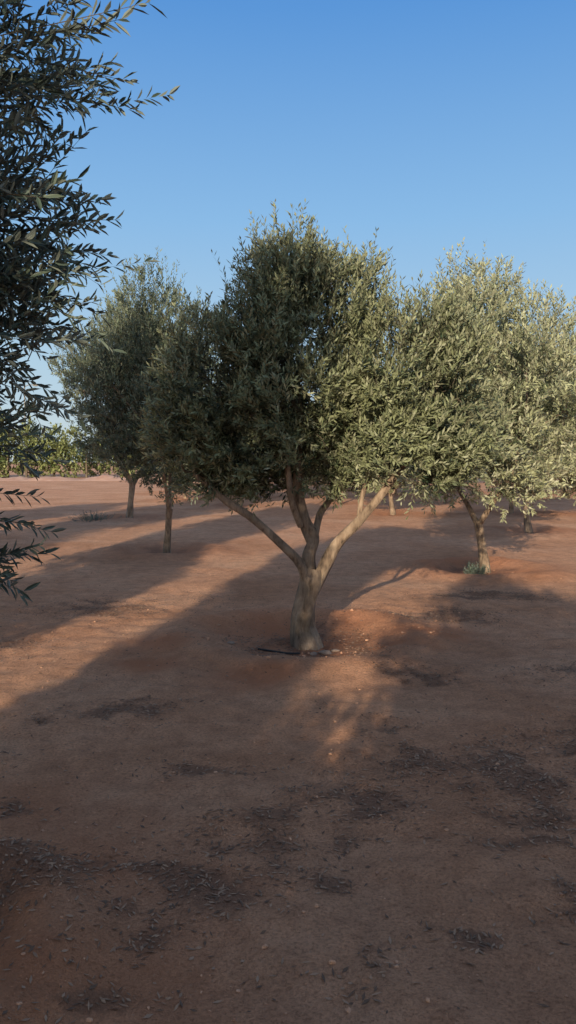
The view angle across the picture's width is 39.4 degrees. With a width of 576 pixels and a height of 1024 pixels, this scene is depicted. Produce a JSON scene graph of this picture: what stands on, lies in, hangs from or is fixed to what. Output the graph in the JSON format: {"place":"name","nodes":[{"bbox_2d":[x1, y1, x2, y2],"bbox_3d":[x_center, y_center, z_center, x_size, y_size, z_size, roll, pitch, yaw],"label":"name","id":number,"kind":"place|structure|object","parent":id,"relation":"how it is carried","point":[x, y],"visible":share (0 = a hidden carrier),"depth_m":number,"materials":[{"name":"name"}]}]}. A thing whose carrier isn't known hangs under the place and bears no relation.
{"place":"outdoors","nodes":[
{"label":"outdoors","id":0,"kind":"place"},
{"bbox_2d":[0,474,571,480],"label":"earth bank","id":1,"kind":"structure","parent":0,"point":[103,477],"depth_m":65.21,"materials":[{"name":"soil"}]},
{"bbox_2d":[0,462,575,1023],"bbox_3d":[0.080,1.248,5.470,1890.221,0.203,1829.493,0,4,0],"label":"ground","id":2,"kind":"structure","parent":0,"point":[390,556],"depth_m":4.27,"materials":[{"name":"red soil"}]},
{"bbox_2d":[0,407,148,477],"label":"distant tree row","id":3,"kind":"object","parent":2,"relation":"on","point":[62,447],"visible":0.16,"depth_m":76.59,"materials":[{"name":"green plant"}]},
{"bbox_2d":[0,0,179,605],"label":"olive tree","id":4,"kind":"object","parent":2,"relation":"on","point":[26,276],"visible":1,"depth_m":2.60,"materials":[{"name":"green plant"}]},
{"bbox_2d":[68,510,121,521],"bbox_3d":[-5.299,0.103,21.461,1.532,0.323,1.474,0,4,0],"label":"weed shrub","id":5,"kind":"object","parent":2,"relation":"on","point":[96,516],"visible":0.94,"depth_m":21.47,"materials":[{"name":"green plant"}]},
{"bbox_2d":[47,284,166,517],"bbox_3d":[-4.401,-2.817,22.394,4.530,6.536,4.127,-1,4,-17],"label":"olive tree","id":6,"kind":"object","parent":2,"relation":"on","point":[79,405],"visible":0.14,"depth_m":21.62,"materials":[{"name":"green plant"}]},
{"bbox_2d":[68,248,239,552],"bbox_3d":[-2.213,-1.804,14.158,2.818,5.447,2.696,1,4,16],"label":"olive tree","id":7,"kind":"object","parent":2,"relation":"on","point":[134,387],"visible":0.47,"depth_m":13.63,"materials":[{"name":"green plant"}]},
{"bbox_2d":[158,442,191,498],"bbox_3d":[-4.129,-2.290,33.063,3.841,3.988,4.053,1,4,14],"label":"olive tree","id":8,"kind":"object","parent":2,"relation":"on","point":[184,497],"visible":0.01,"depth_m":32.90,"materials":[{"name":"green plant"}]},
{"bbox_2d":[214,382,271,505],"bbox_3d":[-1.717,-2.775,28.287,3.371,5.616,3.523,-1,4,-8],"label":"olive tree","id":9,"kind":"object","parent":2,"relation":"on","point":[252,436],"visible":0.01,"depth_m":27.68,"materials":[{"name":"green plant"}]},
{"bbox_2d":[258,648,299,653],"bbox_3d":[-0.080,1.208,6.944,0.368,0.056,0.070,0,4,0],"label":"irrigation hose","id":10,"kind":"object","parent":2,"relation":"on","point":[278,651],"visible":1,"depth_m":6.93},
{"bbox_2d":[0,588,575,1023],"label":"fallen leaves","id":11,"kind":"object","parent":2,"relation":"on","point":[216,896],"visible":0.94,"depth_m":3.48,"materials":[{"name":"brown plant"}]},
{"bbox_2d":[0,553,575,1023],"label":"soil clods","id":12,"kind":"object","parent":2,"relation":"on","point":[348,1009],"visible":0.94,"depth_m":4.15,"materials":[{"name":"brown soil"}]},
{"bbox_2d":[319,650,330,654],"bbox_3d":[0.326,1.231,7.025,0.118,0.053,0.097,0,4,0],"label":"stone","id":13,"kind":"object","parent":2,"relation":"on","point":[325,652],"visible":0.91,"depth_m":6.99,"materials":[{"name":"grey stone"}]},
{"bbox_2d":[306,389,346,503],"bbox_3d":[1.935,-2.654,30.449,3.171,5.054,3.034,1,4,22],"label":"olive tree","id":14,"kind":"object","parent":2,"relation":"on","point":[330,449],"visible":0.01,"depth_m":30.42,"materials":[{"name":"green plant"}]},
{"bbox_2d":[133,199,524,650],"bbox_3d":[0.336,-0.686,7.210,3.445,4.119,1.802,0,4,0],"label":"olive tree","id":15,"kind":"object","parent":2,"relation":"on","point":[278,313],"visible":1,"depth_m":6.87,"materials":[{"name":"green plant"}]},
{"bbox_2d":[347,374,427,514],"bbox_3d":[3.363,-2.061,24.453,4.266,4.692,4.044,-2,4,-25],"label":"olive tree","id":16,"kind":"object","parent":2,"relation":"on","point":[393,489],"visible":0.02,"depth_m":24.47,"materials":[{"name":"green plant"}]},
{"bbox_2d":[461,561,489,574],"bbox_3d":[2.669,0.816,11.476,0.407,0.254,0.484,0,4,0],"label":"weed shrub","id":17,"kind":"object","parent":2,"relation":"on","point":[473,569],"visible":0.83,"depth_m":11.47,"materials":[{"name":"green plant"}]},
{"bbox_2d":[397,237,575,573],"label":"olive tree","id":18,"kind":"object","parent":2,"relation":"on","point":[521,387],"visible":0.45,"depth_m":11.13,"materials":[{"name":"green plant"}]},
{"bbox_2d":[484,415,566,513],"bbox_3d":[6.910,-2.126,24.630,3.034,4.773,3.171,-2,4,-25],"label":"olive tree","id":19,"kind":"object","parent":2,"relation":"on","point":[511,507],"depth_m":24.82,"materials":[{"name":"green plant"}]},
{"bbox_2d":[477,322,575,533],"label":"olive tree","id":20,"kind":"object","parent":2,"relation":"on","point":[565,462],"visible":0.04,"depth_m":17.61,"materials":[{"name":"green plant"}]},
{"bbox_2d":[550,416,575,504],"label":"olive tree","id":21,"kind":"object","parent":2,"relation":"on","point":[569,490],"visible":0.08,"depth_m":24.01,"materials":[{"name":"green plant"}]},
{"bbox_2d":[0,0,575,461],"label":"sky","id":22,"kind":"structure","parent":0,"point":[431,125],"materials":[{"name":"blue"}]}
]}

